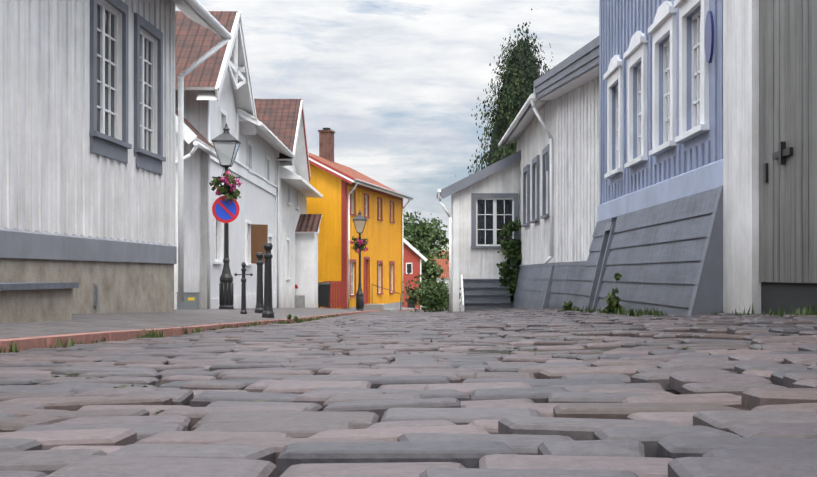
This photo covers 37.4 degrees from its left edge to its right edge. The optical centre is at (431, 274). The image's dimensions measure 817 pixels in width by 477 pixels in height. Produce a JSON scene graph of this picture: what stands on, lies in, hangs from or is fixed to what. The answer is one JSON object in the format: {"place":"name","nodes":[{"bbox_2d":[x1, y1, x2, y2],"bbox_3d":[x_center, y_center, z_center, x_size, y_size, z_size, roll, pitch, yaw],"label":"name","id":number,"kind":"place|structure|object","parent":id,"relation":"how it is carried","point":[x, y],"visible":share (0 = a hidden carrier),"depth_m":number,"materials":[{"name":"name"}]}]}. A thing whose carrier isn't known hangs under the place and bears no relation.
{"place":"outdoors","nodes":[
{"label":"outdoors","id":0,"kind":"place"},
{"bbox_2d":[0,307,417,338],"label":"pavement","id":1,"kind":"structure","parent":0,"point":[89,323],"depth_m":13.75,"materials":[{"name":"grey stone"}]},
{"bbox_2d":[176,292,199,309],"bbox_3d":[-4.896,0.532,24.212,0.433,0.345,0.285,0,0,-1],"label":"electric cabinet","id":2,"kind":"object","parent":1,"relation":"on","point":[191,301],"visible":0.88,"depth_m":24.08,"materials":[{"name":"grey metal"}]},
{"bbox_2d":[211,123,240,308],"bbox_3d":[-4.500,-1.275,26.391,0.626,4.081,0.577,0,0,-1],"label":"lamp post","id":3,"kind":"object","parent":1,"relation":"on","point":[226,213],"visible":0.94,"depth_m":26.31,"materials":[{"name":"black metal"}]},
{"bbox_2d":[209,171,242,203],"bbox_3d":[-4.512,-1.877,26.369,0.738,0.737,0.797,0,0,-1],"label":"hanging flower basket","id":4,"kind":"object","parent":3,"relation":"attached to","point":[234,195],"depth_m":26.25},
{"bbox_2d":[234,262,252,313],"bbox_3d":[-3.345,0.243,21.408,0.327,0.930,0.122,0,0,-1],"label":"bollard","id":5,"kind":"object","parent":1,"relation":"on","point":[243,293],"visible":1,"depth_m":21.38,"materials":[{"name":"black metal"}]},
{"bbox_2d":[255,252,263,312],"bbox_3d":[-3.442,0.164,24.107,0.205,1.220,0.200,0,0,-1],"label":"tall bollard","id":6,"kind":"object","parent":1,"relation":"on","point":[259,293],"visible":0.9,"depth_m":24.05,"materials":[{"name":"black metal"}]},
{"bbox_2d":[262,243,273,317],"bbox_3d":[-2.653,0.094,19.518,0.205,1.220,0.200,0,0,-1],"label":"tall bollard","id":7,"kind":"object","parent":1,"relation":"on","point":[267,312],"visible":0.98,"depth_m":19.46,"materials":[{"name":"black metal"}]},
{"bbox_2d":[295,284,304,307],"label":"flower pot","id":8,"kind":"object","parent":1,"relation":"on","point":[299,301],"depth_m":47.53,"materials":[{"name":"white"}]},
{"bbox_2d":[318,282,330,307],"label":"wheelie bin","id":9,"kind":"object","parent":1,"relation":"on","point":[323,294],"visible":0.96,"depth_m":50.62,"materials":[{"name":"black plastic"}]},
{"bbox_2d":[324,281,345,307],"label":"red fence","id":10,"kind":"object","parent":1,"relation":"on","point":[337,300],"visible":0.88,"depth_m":51.50,"materials":[{"name":"paint"}]},
{"bbox_2d":[352,210,366,310],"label":"lamp post","id":11,"kind":"object","parent":1,"relation":"on","point":[359,293],"visible":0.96,"depth_m":52.02,"materials":[{"name":"black metal"}]},
{"bbox_2d":[350,236,368,254],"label":"hanging flower basket","id":12,"kind":"object","parent":11,"relation":"attached to","point":[362,248],"depth_m":52.05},
{"bbox_2d":[175,0,598,250],"label":"sky","id":13,"kind":"structure","parent":0,"point":[398,84],"materials":[{"name":"white"}]},
{"bbox_2d":[427,259,448,278],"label":"white house tiles","id":14,"kind":"object","parent":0,"point":[445,267],"visible":0.03,"depth_m":143.97,"materials":[{"name":"tile"}]},
{"bbox_2d":[436,150,520,311],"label":"house","id":15,"kind":"structure","parent":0,"point":[485,204],"depth_m":34.79,"materials":[{"name":"white wood"}]},
{"bbox_2d":[488,39,538,165],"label":"tree","id":16,"kind":"object","parent":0,"point":[505,109],"visible":0.1,"depth_m":41.44,"materials":[{"name":"green plant"}]},
{"bbox_2d":[534,36,598,308],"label":"house","id":17,"kind":"structure","parent":0,"point":[570,84],"depth_m":23.98,"materials":[{"name":"white wood"}]},
{"bbox_3d":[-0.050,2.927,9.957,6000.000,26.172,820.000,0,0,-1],"label":"ground","id":18,"kind":"structure","parent":0,"visible":0},
{"bbox_2d":[0,0,231,322],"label":"house walls","id":19,"kind":"structure","parent":18,"relation":"on","point":[87,156],"depth_m":14.85,"materials":[{"name":"white wood"}]},
{"bbox_2d":[174,114,221,308],"bbox_3d":[-8.566,-4.462,26.278,7.475,11.271,3.100,0,0,-1],"label":"house annex","id":20,"kind":"object","parent":18,"relation":"on","point":[192,214],"visible":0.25,"depth_m":26.37,"materials":[{"name":"white paint"}]},
{"bbox_2d":[175,109,217,152],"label":"annex roof","id":21,"kind":"structure","parent":20,"relation":"attached to","point":[200,138],"depth_m":26.67,"materials":[{"name":"white wood"}]},
{"bbox_2d":[0,309,422,352],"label":"kerb stones","id":22,"kind":"object","parent":18,"relation":"on","point":[44,341],"visible":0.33,"depth_m":9.33,"materials":[{"name":"stone"}]},
{"bbox_2d":[286,314,297,320],"bbox_3d":[-2.211,0.679,18.933,0.207,0.134,0.516,0,0,-1],"label":"weed foliage","id":23,"kind":"object","parent":22,"relation":"on","point":[289,316],"visible":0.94,"depth_m":18.73,"materials":[{"name":"green plant"}]},
{"bbox_2d":[175,11,295,308],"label":"grey house","id":24,"kind":"structure","parent":18,"relation":"on","point":[254,224],"depth_m":32.34,"materials":[{"name":"white paint"}]},
{"bbox_2d":[175,11,237,89],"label":"roof","id":25,"kind":"structure","parent":24,"relation":"attached to","point":[195,41],"depth_m":28.49,"materials":[{"name":"brown tile"}]},
{"bbox_2d":[236,108,258,121],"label":"house roof","id":26,"kind":"structure","parent":24,"relation":"attached to","point":[246,113],"depth_m":32.78,"materials":[{"name":"white wood"}]},
{"bbox_2d":[277,100,322,307],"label":"white house","id":27,"kind":"structure","parent":18,"relation":"on","point":[298,259],"depth_m":47.03,"materials":[{"name":"white wood"}]},
{"bbox_2d":[254,99,302,160],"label":"roof","id":28,"kind":"structure","parent":27,"relation":"attached to","point":[278,118],"depth_m":44.22,"materials":[{"name":"brown tile"}]},
{"bbox_2d":[295,214,321,232],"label":"awning roof","id":29,"kind":"structure","parent":27,"relation":"attached to","point":[308,223],"depth_m":48.68,"materials":[{"name":"brown tile"}]},
{"bbox_2d":[307,128,413,311],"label":"yellow house","id":30,"kind":"structure","parent":18,"relation":"on","point":[341,203],"depth_m":56.20,"materials":[{"name":"paint"}]},
{"bbox_2d":[308,153,411,200],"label":"roof","id":31,"kind":"structure","parent":30,"relation":"on","point":[349,171],"depth_m":59.08,"materials":[{"name":"tile"}]},
{"bbox_2d":[0,315,802,449],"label":"moss in joints","id":32,"kind":"object","parent":18,"relation":"on","point":[123,386],"visible":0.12,"depth_m":5.49,"materials":[{"name":"green plant"}]},
{"bbox_2d":[0,307,816,476],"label":"street setts","id":33,"kind":"structure","parent":18,"relation":"on","point":[380,405],"depth_m":2.89,"materials":[{"name":"stone"}]},
{"bbox_2d":[562,300,572,310],"bbox_3d":[2.146,0.512,19.010,0.173,0.210,0.374,0,0,13],"label":"weed foliage","id":34,"kind":"object","parent":33,"relation":"on","point":[567,306],"visible":0.88,"depth_m":18.90,"materials":[{"name":"green plant"}]},
{"bbox_2d":[0,303,816,370],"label":"weedy grass","id":35,"kind":"structure","parent":18,"relation":"on","point":[781,313],"depth_m":11.29,"materials":[{"name":"green plant"}]},
{"bbox_2d":[353,307,474,314],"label":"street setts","id":36,"kind":"structure","parent":18,"relation":"on","point":[400,312],"depth_m":40.62,"materials":[{"name":"grey stone"}]},
{"bbox_2d":[403,239,427,308],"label":"red house","id":37,"kind":"structure","parent":18,"relation":"on","point":[411,262],"depth_m":118.39,"materials":[{"name":"paint"}]},
{"bbox_2d":[403,238,426,259],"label":"roof trim","id":38,"kind":"structure","parent":37,"relation":"on","point":[413,251],"depth_m":118.65,"materials":[{"name":"white wood"}]},
{"bbox_2d":[403,210,429,252],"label":"tree","id":39,"kind":"object","parent":18,"relation":"on","point":[405,220],"depth_m":173.80,"materials":[{"name":"green plant"}]},
{"bbox_2d":[403,223,448,258],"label":"tree","id":40,"kind":"object","parent":18,"relation":"on","point":[412,237],"visible":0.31,"depth_m":149.16,"materials":[{"name":"green plant"}]},
{"bbox_2d":[405,211,448,256],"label":"tree","id":41,"kind":"object","parent":18,"relation":"on","point":[433,220],"visible":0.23,"depth_m":195.15,"materials":[{"name":"green plant"}]},
{"bbox_2d":[413,220,448,258],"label":"tree","id":42,"kind":"object","parent":18,"relation":"on","point":[440,242],"visible":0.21,"depth_m":163.25,"materials":[{"name":"green plant"}]},
{"bbox_2d":[402,269,463,311],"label":"shrub foliage","id":43,"kind":"object","parent":18,"relation":"on","point":[433,299],"visible":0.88,"depth_m":42.67,"materials":[{"name":"green plant"}]},
{"bbox_2d":[421,257,448,308],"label":"bush","id":44,"kind":"object","parent":18,"relation":"on","point":[436,272],"depth_m":127.06,"materials":[{"name":"green plant"}]},
{"bbox_2d":[421,279,460,306],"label":"white house","id":45,"kind":"structure","parent":18,"relation":"on","point":[445,280],"depth_m":142.00,"materials":[{"name":"paint"}]},
{"bbox_2d":[154,344,749,476],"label":"street joint bed","id":46,"kind":"object","parent":18,"relation":"on","point":[157,385],"depth_m":6.35,"materials":[{"name":"soil"}]},
{"bbox_2d":[600,273,623,313],"bbox_3d":[2.213,0.255,14.819,0.294,0.563,0.703,0,0,-1],"label":"weed foliage","id":47,"kind":"object","parent":46,"relation":"on","point":[613,299],"visible":0.94,"depth_m":14.66,"materials":[{"name":"green plant"}]},
{"bbox_2d":[443,9,553,290],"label":"tree","id":48,"kind":"object","parent":18,"relation":"on","point":[501,76],"depth_m":41.43,"materials":[{"name":"green plant"}]},
{"bbox_2d":[498,93,555,308],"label":"white house","id":49,"kind":"structure","parent":18,"relation":"on","point":[531,130],"depth_m":29.54,"materials":[{"name":"white wood"}]},
{"bbox_2d":[496,217,521,301],"bbox_3d":[2.365,-0.205,34.485,1.087,2.879,1.024,0,0,-1],"label":"climbing ivy","id":50,"kind":"object","parent":49,"relation":"attached to","point":[511,249],"visible":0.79,"depth_m":34.40,"materials":[{"name":"green plant"}]},
{"bbox_2d":[576,0,816,315],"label":"blue house","id":51,"kind":"structure","parent":18,"relation":"on","point":[707,156],"depth_m":11.92,"materials":[{"name":"blue wood"}]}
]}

